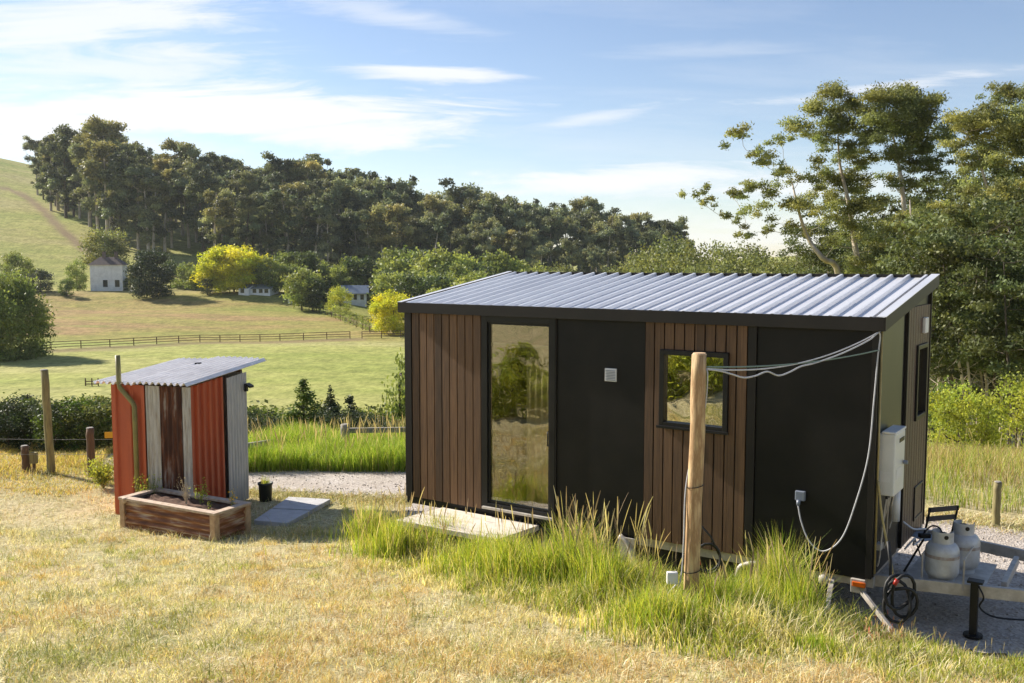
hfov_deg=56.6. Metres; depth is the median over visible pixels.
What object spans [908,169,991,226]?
young gum
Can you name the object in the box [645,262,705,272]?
olive gum
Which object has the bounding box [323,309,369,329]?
paddock fence
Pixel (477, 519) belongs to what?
door step
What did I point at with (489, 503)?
door
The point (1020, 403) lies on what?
young gum
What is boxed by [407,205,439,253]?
gum tree
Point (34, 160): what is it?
gum tree
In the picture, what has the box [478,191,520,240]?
gum tree
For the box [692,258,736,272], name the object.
olive gum
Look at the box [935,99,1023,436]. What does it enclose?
tall gum
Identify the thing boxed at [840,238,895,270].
young gum
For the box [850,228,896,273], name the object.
young gum
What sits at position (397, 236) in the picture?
gum tree
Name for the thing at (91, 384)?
fence
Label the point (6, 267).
garden tree
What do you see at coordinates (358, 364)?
ground
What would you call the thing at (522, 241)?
gum tree
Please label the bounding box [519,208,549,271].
gum tree
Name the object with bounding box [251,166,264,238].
gum tree
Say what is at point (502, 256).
garden tree
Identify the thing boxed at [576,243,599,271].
gum tree
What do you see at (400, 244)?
gum tree
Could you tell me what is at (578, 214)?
gum tree
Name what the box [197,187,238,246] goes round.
gum tree
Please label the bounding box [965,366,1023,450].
wattle shrub
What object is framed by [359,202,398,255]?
gum tree
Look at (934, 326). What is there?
young gum
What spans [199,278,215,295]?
purple bush
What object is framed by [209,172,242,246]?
gum tree
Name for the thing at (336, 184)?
gum tree
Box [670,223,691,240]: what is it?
gum tree
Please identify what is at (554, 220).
gum tree
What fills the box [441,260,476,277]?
garden tree
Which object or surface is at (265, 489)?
plant pot
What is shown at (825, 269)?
young gum
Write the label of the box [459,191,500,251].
gum tree
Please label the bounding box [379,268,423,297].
garden tree
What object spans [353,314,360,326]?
hedge shrub
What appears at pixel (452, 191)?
gum tree
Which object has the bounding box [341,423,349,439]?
rail post
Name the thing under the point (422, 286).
garden tree
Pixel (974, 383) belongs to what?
young gum
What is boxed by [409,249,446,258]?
garden tree
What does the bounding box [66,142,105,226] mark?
gum tree
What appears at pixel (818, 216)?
young gum
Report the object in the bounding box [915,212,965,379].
tall gum
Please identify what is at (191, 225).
gum tree
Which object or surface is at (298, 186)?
gum tree
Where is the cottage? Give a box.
[238,284,278,295]
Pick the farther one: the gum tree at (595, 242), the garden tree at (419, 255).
the gum tree at (595, 242)
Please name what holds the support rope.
attached to the timber post at (694, 487)
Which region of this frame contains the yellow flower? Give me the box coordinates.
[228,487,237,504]
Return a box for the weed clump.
[80,452,113,488]
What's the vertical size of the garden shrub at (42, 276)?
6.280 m
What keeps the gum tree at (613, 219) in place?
on the ground at (358, 364)
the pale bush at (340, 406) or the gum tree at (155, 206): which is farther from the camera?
the gum tree at (155, 206)
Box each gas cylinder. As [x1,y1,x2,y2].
[924,528,959,580]
[950,519,980,573]
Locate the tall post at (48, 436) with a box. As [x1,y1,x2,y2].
[40,369,55,474]
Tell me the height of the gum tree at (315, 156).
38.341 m
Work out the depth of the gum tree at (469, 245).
278.58 m
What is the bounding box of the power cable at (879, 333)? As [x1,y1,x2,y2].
[707,332,880,551]
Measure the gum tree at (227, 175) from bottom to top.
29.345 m
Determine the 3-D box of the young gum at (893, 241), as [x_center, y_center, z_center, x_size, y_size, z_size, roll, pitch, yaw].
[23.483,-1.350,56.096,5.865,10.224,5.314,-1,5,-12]
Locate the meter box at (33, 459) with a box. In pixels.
[29,452,37,471]
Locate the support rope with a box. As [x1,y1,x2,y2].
[706,350,879,367]
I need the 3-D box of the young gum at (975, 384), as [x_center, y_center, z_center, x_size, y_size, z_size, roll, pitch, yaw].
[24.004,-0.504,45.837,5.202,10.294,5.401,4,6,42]
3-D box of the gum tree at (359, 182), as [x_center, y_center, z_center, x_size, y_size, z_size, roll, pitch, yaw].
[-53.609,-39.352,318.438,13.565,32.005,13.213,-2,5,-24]
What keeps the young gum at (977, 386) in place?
on the ground at (358, 364)
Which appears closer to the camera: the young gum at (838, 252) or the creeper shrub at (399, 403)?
the creeper shrub at (399, 403)
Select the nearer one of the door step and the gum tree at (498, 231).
the door step
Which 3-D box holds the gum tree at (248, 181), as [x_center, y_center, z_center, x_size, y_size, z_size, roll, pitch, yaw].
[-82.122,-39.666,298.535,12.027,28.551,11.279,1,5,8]
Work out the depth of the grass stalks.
9.17 m
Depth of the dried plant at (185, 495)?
13.04 m
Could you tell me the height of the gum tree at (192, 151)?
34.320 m
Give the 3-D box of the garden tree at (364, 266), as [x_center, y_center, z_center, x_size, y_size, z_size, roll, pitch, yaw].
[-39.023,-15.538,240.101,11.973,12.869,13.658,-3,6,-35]
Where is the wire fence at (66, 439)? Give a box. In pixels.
[19,439,112,454]
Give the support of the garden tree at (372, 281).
on the ground at (358, 364)
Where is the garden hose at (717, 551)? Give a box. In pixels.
[700,526,720,573]
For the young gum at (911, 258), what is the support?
on the ground at (358, 364)
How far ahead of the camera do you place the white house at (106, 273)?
234.27 m
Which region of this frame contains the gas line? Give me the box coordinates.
[877,481,894,578]
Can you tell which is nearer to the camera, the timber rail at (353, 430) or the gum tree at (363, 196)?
the timber rail at (353, 430)
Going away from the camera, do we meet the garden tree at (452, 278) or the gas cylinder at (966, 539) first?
the gas cylinder at (966, 539)
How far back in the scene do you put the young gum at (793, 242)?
65.00 m
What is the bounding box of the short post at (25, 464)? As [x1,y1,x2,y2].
[21,445,30,471]
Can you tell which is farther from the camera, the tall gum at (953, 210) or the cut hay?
the tall gum at (953, 210)
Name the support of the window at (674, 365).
in the tiny house at (525, 392)
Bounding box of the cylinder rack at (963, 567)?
[921,546,977,590]
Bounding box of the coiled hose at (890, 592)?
[882,541,918,623]
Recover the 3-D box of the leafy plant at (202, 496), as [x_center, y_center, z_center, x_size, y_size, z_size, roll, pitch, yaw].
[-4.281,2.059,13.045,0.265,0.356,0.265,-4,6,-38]
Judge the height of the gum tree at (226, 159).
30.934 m
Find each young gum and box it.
[774,267,797,273]
[775,219,850,273]
[779,202,883,273]
[787,237,866,273]
[796,262,829,268]
[812,193,909,268]
[819,266,848,273]
[822,193,933,264]
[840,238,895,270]
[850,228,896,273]
[873,188,964,226]
[874,234,902,273]
[875,227,996,391]
[877,202,931,223]
[879,235,1022,434]
[880,226,993,374]
[891,200,1023,397]
[900,235,1015,443]
[903,231,1023,447]
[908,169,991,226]
[913,229,1023,428]
[917,163,1021,240]
[929,319,973,421]
[929,344,976,403]
[931,223,1023,431]
[931,274,1018,436]
[934,176,975,202]
[936,192,1023,445]
[936,266,1023,438]
[938,222,1023,444]
[946,368,1013,393]
[948,369,991,425]
[949,371,1013,431]
[954,251,1023,449]
[968,378,1013,416]
[969,157,1023,203]
[969,248,1023,364]
[972,230,1011,385]
[975,375,1023,414]
[986,249,1023,361]
[1004,247,1023,448]
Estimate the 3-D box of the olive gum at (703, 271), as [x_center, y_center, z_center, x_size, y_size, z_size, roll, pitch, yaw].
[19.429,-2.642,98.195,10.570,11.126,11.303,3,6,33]
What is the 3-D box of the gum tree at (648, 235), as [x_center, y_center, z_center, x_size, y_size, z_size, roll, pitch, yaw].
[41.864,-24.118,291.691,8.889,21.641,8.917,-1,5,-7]
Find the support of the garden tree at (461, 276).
on the ground at (358, 364)
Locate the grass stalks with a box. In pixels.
[346,485,1004,669]
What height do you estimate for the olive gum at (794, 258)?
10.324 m
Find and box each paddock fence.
[19,331,349,348]
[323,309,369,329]
[361,331,403,337]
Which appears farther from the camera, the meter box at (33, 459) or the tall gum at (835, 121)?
the tall gum at (835, 121)
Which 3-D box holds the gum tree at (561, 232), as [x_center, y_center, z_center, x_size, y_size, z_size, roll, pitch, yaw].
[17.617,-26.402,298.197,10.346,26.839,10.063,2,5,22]
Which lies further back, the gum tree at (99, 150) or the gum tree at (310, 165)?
the gum tree at (310, 165)
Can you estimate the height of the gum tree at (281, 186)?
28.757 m
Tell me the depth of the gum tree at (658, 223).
341.69 m
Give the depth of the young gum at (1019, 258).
36.84 m
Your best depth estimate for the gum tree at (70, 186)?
331.78 m
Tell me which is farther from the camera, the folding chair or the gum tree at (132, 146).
the gum tree at (132, 146)
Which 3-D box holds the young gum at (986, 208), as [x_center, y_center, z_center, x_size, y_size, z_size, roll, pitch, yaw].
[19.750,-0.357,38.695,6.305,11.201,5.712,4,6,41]
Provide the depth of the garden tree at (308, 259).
230.47 m
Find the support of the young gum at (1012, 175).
on the ground at (358, 364)
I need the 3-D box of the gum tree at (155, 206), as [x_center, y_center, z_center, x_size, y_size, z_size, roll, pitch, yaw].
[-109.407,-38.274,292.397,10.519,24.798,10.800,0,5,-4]
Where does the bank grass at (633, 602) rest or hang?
on the ground at (358, 364)
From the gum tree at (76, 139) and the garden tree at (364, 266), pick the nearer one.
the garden tree at (364, 266)
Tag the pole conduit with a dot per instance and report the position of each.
(685, 500)
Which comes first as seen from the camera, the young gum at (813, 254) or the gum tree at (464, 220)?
the young gum at (813, 254)
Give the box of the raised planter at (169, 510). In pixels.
[118,487,251,541]
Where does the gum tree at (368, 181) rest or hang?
on the ground at (358, 364)
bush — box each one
[0,268,58,361]
[0,393,60,449]
[0,397,29,449]
[0,397,37,450]
[2,393,33,442]
[3,389,32,439]
[4,395,64,444]
[24,399,93,450]
[26,393,111,451]
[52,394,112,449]
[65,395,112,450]
[71,398,112,447]
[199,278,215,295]
[247,399,301,422]
[247,401,275,420]
[247,407,281,436]
[247,416,277,429]
[248,405,278,434]
[251,405,307,419]
[293,412,340,431]
[311,405,368,430]
[313,399,385,415]
[343,407,375,422]
[349,403,388,421]
[351,412,395,433]
[358,414,400,427]
[364,407,404,421]
[371,403,394,420]
[386,415,404,432]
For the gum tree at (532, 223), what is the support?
on the ground at (358, 364)
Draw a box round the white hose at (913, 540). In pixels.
[903,521,927,549]
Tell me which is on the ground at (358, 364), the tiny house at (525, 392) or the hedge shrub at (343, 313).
the hedge shrub at (343, 313)
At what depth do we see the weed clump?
15.68 m
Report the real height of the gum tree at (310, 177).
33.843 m
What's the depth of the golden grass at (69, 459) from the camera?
17.21 m
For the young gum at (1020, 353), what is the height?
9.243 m
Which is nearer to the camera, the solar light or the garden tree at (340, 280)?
the solar light
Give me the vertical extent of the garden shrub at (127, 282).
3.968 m
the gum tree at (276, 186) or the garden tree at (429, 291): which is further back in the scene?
the gum tree at (276, 186)
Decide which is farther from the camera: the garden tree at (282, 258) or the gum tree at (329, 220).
the gum tree at (329, 220)
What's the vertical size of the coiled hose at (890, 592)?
0.793 m
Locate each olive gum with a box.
[542,259,576,271]
[601,264,624,271]
[611,243,673,271]
[620,232,694,272]
[624,259,672,272]
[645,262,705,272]
[648,239,739,272]
[678,262,725,272]
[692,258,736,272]
[698,238,768,272]
[714,238,776,272]
[734,249,799,272]
[768,255,814,272]
[785,253,820,267]
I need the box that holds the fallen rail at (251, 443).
[248,440,271,448]
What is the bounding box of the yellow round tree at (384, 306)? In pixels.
[365,286,412,334]
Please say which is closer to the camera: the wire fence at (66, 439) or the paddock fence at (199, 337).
the wire fence at (66, 439)
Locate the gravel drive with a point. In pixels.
(995, 627)
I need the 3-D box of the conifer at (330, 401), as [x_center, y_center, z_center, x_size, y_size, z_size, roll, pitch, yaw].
[-4.822,2.303,26.304,1.569,2.241,1.653,-3,6,-33]
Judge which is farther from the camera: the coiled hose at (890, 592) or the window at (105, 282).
the window at (105, 282)
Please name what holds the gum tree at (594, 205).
on the ground at (358, 364)
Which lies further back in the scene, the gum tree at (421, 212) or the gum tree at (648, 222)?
the gum tree at (648, 222)
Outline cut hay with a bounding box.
[0,455,1021,682]
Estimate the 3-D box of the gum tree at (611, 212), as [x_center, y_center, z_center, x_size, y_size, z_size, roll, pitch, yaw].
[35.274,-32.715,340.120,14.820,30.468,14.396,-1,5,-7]
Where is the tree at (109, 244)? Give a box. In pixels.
[76,225,135,268]
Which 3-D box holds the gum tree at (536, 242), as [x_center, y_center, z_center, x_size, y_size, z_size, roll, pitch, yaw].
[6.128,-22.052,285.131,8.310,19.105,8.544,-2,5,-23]
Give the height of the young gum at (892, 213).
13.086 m
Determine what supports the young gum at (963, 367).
on the ground at (358, 364)
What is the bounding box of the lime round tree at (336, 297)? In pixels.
[324,284,353,316]
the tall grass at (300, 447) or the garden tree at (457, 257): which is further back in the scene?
the garden tree at (457, 257)
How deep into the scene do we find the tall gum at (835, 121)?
51.06 m
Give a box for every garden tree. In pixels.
[0,249,36,287]
[0,263,18,278]
[63,256,88,290]
[160,260,179,284]
[170,261,197,288]
[180,265,201,290]
[251,255,287,292]
[268,250,298,283]
[277,264,327,310]
[278,263,314,289]
[283,249,301,267]
[293,250,320,275]
[298,280,324,311]
[305,278,330,312]
[312,253,333,275]
[321,272,353,295]
[321,276,331,294]
[324,264,351,294]
[329,273,365,296]
[338,255,380,284]
[339,253,362,283]
[351,269,376,303]
[363,276,374,302]
[366,267,398,296]
[367,269,408,313]
[370,245,430,278]
[372,247,403,270]
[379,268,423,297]
[383,247,447,273]
[392,272,454,299]
[409,242,474,278]
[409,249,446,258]
[411,267,433,278]
[418,269,437,278]
[426,285,440,292]
[431,272,455,287]
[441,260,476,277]
[444,248,479,278]
[449,271,470,284]
[449,271,485,286]
[468,262,499,276]
[475,250,511,274]
[475,268,489,278]
[484,249,530,273]
[516,260,549,271]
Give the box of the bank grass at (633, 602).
[116,491,1023,682]
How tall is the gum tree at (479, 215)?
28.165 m
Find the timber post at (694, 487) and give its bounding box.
[683,352,706,600]
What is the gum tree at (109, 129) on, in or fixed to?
on the ground at (358, 364)
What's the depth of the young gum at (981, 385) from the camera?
41.20 m
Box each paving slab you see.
[254,509,309,525]
[273,497,330,513]
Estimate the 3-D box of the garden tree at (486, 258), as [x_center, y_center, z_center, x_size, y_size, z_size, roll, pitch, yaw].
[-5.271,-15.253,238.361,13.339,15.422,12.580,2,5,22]
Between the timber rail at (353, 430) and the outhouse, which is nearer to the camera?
the outhouse
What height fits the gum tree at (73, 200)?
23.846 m
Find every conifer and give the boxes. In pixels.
[278,378,331,429]
[319,385,346,428]
[341,395,364,420]
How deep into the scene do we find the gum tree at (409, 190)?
311.46 m
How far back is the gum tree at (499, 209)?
307.19 m
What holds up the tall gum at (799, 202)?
on the ground at (358, 364)
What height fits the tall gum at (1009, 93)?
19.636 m
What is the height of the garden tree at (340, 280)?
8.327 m
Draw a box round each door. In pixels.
[226,372,248,500]
[482,316,554,520]
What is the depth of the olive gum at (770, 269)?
98.86 m
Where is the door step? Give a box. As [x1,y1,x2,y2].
[396,507,538,552]
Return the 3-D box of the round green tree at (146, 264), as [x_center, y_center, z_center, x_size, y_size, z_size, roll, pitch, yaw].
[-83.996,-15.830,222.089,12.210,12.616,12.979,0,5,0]
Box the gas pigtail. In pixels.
[923,525,942,532]
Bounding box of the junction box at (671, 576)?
[666,571,677,583]
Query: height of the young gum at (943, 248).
9.496 m
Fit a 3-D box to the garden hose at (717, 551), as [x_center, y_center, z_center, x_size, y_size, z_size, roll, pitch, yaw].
[1.707,1.796,8.276,0.242,0.485,0.103,0,5,0]
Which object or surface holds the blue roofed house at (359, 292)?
on the ground at (358, 364)
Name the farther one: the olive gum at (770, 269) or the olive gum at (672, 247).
the olive gum at (672, 247)
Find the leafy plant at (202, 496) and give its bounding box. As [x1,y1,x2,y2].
[189,477,209,503]
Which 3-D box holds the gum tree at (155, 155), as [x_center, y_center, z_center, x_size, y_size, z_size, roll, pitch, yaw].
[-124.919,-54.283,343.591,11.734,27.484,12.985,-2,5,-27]
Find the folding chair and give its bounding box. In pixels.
[903,505,958,571]
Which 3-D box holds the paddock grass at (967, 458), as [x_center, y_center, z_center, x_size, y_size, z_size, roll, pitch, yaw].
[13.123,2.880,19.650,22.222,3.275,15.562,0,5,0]
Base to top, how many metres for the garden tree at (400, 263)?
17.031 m
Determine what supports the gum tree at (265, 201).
on the ground at (358, 364)
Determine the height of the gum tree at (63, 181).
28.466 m
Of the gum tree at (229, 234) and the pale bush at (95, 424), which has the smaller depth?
the pale bush at (95, 424)
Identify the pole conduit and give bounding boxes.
[668,368,707,592]
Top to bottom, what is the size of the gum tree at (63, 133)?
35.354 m
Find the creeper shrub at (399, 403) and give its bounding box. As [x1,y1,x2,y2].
[376,347,404,426]
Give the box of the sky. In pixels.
[0,0,1023,260]
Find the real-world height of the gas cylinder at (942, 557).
0.515 m
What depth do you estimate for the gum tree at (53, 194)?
351.36 m
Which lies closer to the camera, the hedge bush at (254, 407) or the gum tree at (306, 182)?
the hedge bush at (254, 407)
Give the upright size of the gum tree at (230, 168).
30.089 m
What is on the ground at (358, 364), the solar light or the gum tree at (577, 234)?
the gum tree at (577, 234)
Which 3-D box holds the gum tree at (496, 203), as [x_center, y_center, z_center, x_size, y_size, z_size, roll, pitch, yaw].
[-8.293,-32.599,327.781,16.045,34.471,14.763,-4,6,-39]
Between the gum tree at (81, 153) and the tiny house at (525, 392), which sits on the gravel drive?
the tiny house at (525, 392)
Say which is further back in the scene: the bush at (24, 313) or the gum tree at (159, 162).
the gum tree at (159, 162)
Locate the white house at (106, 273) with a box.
[88,252,128,290]
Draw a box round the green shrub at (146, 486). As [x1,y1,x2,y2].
[132,473,164,495]
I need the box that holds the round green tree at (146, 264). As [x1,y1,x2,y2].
[122,247,179,298]
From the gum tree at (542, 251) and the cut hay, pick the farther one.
the gum tree at (542, 251)
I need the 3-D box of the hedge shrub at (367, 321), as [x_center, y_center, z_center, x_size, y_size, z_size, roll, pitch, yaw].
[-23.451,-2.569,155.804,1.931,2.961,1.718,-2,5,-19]
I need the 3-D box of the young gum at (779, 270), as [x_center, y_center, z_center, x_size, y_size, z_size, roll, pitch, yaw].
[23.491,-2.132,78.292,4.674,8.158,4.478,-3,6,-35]
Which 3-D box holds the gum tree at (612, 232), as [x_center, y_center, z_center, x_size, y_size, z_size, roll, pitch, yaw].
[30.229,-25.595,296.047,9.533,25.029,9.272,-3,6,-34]
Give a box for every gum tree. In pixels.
[22,135,41,194]
[30,156,47,198]
[32,133,62,210]
[36,132,68,210]
[40,156,63,205]
[42,124,81,217]
[51,143,72,211]
[57,156,81,216]
[65,154,84,218]
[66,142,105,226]
[67,124,105,218]
[67,140,102,230]
[78,138,120,235]
[80,114,129,229]
[95,150,141,243]
[97,143,141,234]
[114,155,152,249]
[118,133,128,143]
[121,141,142,149]
[122,163,166,250]
[130,143,150,225]
[132,150,153,208]
[136,177,172,248]
[146,147,154,194]
[150,153,179,221]
[151,174,186,251]
[152,157,170,231]
[158,137,195,235]
[160,168,186,247]
[168,142,209,242]
[170,169,199,247]
[181,163,218,256]
[188,171,218,251]
[195,151,227,242]
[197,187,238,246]
[208,179,236,246]
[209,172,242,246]
[211,155,234,234]
[211,157,243,233]
[219,165,250,243]
[222,200,249,247]
[229,191,265,247]
[233,163,263,243]
[233,169,266,252]
[245,197,271,255]
[250,203,271,255]
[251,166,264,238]
[251,171,289,256]
[254,205,279,265]
[260,150,304,192]
[262,181,293,250]
[263,187,308,255]
[267,170,281,249]
[277,181,315,234]
[280,159,315,250]
[288,179,316,251]
[289,196,312,252]
[293,160,327,192]
[295,190,333,252]
[299,153,331,251]
[303,178,327,252]
[304,183,342,265]
[315,204,344,268]
[319,174,360,263]
[323,167,350,256]
[326,208,351,265]
[339,176,369,213]
[339,210,372,260]
[340,168,368,179]
[342,189,377,257]
[344,185,373,252]
[348,177,372,187]
[349,209,383,266]
[351,196,385,238]
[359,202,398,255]
[362,175,394,201]
[366,170,384,251]
[372,176,412,214]
[375,195,402,250]
[376,202,414,252]
[381,187,423,249]
[382,175,425,211]
[393,221,413,256]
[406,212,434,251]
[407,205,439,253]
[417,194,453,249]
[421,211,450,253]
[425,191,447,242]
[433,177,483,245]
[438,228,458,257]
[442,204,480,256]
[443,203,475,257]
[446,195,462,207]
[448,223,476,255]
[458,188,481,212]
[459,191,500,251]
[460,220,486,265]
[469,209,503,257]
[469,216,507,257]
[474,197,506,222]
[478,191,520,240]
[487,196,517,251]
[490,228,515,270]
[497,206,530,260]
[502,218,528,246]
[510,228,539,271]
[514,197,540,254]
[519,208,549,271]
[520,236,545,271]
[521,209,546,260]
[522,204,550,271]
[529,241,553,270]
[535,202,564,253]
[538,211,565,265]
[540,237,562,271]
[547,208,561,217]
[551,203,579,251]
[552,215,583,264]
[558,238,584,271]
[563,208,599,265]
[566,196,598,243]
[567,222,597,269]
[575,198,613,271]
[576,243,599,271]
[581,221,614,267]
[586,228,604,271]
[586,249,603,271]
[595,219,623,266]
[597,247,616,271]
[602,207,623,270]
[606,213,626,271]
[611,240,634,270]
[613,215,640,269]
[620,223,640,250]
[621,254,636,271]
[628,211,652,251]
[633,214,660,231]
[636,227,663,254]
[637,228,662,253]
[648,220,666,258]
[660,215,687,244]
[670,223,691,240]
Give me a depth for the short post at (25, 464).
16.98 m
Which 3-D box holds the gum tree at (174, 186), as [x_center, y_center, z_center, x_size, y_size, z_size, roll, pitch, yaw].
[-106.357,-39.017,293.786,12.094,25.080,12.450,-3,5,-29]
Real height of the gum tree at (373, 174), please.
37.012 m
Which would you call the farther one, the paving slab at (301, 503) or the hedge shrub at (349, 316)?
the hedge shrub at (349, 316)
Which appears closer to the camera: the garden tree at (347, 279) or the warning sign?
the warning sign
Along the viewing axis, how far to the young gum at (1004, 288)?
31.47 m
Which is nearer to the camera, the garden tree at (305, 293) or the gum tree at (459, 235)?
the garden tree at (305, 293)
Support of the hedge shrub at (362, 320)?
on the ground at (358, 364)
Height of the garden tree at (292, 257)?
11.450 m
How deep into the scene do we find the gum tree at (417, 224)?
284.24 m
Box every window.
[103,280,107,286]
[115,280,119,286]
[656,349,729,434]
[914,342,928,420]
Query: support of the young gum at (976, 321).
on the ground at (358, 364)
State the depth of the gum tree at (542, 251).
270.83 m
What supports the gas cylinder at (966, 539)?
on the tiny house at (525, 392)
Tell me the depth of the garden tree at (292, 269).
223.01 m
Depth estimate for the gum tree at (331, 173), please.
325.68 m
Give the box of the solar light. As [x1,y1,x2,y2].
[122,497,127,513]
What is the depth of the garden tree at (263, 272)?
222.87 m
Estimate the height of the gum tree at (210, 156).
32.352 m
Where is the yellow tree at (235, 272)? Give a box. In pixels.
[189,242,272,293]
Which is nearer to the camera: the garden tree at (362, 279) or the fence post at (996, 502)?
the fence post at (996, 502)
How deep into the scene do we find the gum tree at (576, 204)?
339.72 m
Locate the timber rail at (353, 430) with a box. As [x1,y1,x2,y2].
[349,427,404,432]
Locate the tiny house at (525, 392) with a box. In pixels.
[398,271,1023,639]
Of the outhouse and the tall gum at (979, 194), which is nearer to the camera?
the outhouse
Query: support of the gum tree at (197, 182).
on the ground at (358, 364)
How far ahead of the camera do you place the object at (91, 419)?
19.46 m
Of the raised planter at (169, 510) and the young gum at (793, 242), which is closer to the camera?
the raised planter at (169, 510)
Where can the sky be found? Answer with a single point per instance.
(626, 105)
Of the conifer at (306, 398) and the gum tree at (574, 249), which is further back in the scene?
the gum tree at (574, 249)
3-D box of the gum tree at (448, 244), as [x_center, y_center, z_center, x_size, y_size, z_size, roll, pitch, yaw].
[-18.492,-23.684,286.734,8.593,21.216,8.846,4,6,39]
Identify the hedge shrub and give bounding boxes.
[318,300,326,312]
[335,306,343,318]
[341,309,350,321]
[344,311,353,322]
[348,312,358,324]
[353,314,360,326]
[359,315,370,329]
[364,318,372,330]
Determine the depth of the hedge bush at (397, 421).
27.32 m
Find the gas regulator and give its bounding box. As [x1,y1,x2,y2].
[918,533,930,537]
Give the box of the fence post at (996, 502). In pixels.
[991,481,1001,526]
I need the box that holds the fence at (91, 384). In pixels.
[85,378,98,385]
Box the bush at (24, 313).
[0,268,58,361]
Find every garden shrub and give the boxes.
[23,268,56,291]
[55,278,75,295]
[123,277,138,290]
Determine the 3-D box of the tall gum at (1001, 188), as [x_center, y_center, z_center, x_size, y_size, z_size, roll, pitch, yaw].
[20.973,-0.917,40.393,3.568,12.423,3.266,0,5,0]
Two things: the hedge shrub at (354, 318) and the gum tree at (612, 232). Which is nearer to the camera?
the hedge shrub at (354, 318)
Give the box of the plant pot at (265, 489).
[257,474,272,501]
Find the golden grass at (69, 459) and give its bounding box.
[0,441,113,496]
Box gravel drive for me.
[249,468,1023,656]
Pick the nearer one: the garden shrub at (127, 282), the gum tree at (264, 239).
the garden shrub at (127, 282)
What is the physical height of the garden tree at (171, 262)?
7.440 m
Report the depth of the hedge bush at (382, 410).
33.20 m
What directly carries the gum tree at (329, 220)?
on the ground at (358, 364)
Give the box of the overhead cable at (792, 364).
[708,331,879,370]
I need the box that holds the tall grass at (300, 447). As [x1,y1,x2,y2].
[247,412,405,472]
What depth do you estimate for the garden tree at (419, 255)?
230.69 m
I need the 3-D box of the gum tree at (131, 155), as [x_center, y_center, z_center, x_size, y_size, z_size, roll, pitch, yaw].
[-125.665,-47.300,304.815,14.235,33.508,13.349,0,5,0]
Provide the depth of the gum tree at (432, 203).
297.66 m
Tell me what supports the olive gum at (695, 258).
on the ground at (358, 364)
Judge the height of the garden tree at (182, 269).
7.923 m
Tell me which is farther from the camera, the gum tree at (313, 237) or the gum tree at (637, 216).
the gum tree at (637, 216)
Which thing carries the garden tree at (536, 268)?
on the ground at (358, 364)
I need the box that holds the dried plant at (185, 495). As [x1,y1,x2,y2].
[174,477,194,503]
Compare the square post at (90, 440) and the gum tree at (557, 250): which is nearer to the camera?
the square post at (90, 440)
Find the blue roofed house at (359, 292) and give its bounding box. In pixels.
[341,285,368,306]
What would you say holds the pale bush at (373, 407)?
on the ground at (358, 364)
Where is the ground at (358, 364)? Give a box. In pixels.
[0,158,1023,682]
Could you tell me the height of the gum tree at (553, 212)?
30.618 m
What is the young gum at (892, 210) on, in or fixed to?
on the ground at (358, 364)
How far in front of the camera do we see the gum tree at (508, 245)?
283.11 m
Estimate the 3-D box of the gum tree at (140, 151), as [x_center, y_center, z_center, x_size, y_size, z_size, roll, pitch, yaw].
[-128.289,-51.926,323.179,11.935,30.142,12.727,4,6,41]
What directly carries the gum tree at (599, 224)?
on the ground at (358, 364)
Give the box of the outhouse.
[93,355,266,514]
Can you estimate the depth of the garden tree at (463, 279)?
161.34 m
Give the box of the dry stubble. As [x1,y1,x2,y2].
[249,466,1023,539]
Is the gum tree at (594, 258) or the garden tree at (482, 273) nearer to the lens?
the garden tree at (482, 273)
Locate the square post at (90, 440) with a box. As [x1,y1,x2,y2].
[86,427,95,477]
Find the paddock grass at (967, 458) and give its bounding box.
[925,424,1023,513]
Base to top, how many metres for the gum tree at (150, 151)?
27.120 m
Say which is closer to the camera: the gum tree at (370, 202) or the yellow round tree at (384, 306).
the yellow round tree at (384, 306)
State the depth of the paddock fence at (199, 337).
140.96 m
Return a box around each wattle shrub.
[927,372,986,447]
[927,380,1010,450]
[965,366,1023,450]
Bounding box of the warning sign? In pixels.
[104,432,112,437]
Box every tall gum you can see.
[675,113,842,273]
[794,77,891,258]
[842,199,969,273]
[850,79,960,233]
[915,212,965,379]
[926,192,980,401]
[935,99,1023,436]
[951,192,1007,388]
[967,173,1023,451]
[975,80,1023,143]
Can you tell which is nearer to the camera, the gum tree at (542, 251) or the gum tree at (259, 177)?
the gum tree at (542, 251)
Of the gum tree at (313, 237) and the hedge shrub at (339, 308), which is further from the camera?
the gum tree at (313, 237)
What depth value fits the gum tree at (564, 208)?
330.84 m
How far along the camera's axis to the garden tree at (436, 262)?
220.59 m
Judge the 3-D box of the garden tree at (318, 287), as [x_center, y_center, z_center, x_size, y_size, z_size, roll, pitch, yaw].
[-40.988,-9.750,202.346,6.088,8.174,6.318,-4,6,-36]
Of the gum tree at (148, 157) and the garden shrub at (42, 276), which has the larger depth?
the gum tree at (148, 157)
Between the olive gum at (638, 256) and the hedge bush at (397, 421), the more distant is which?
the olive gum at (638, 256)
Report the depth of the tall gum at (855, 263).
45.38 m
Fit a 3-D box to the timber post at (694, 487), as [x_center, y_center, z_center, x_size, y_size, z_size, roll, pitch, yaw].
[1.501,1.351,7.817,0.141,2.515,0.262,3,5,28]
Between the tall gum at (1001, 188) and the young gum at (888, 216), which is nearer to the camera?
the tall gum at (1001, 188)
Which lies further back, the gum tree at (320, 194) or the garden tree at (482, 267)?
the gum tree at (320, 194)

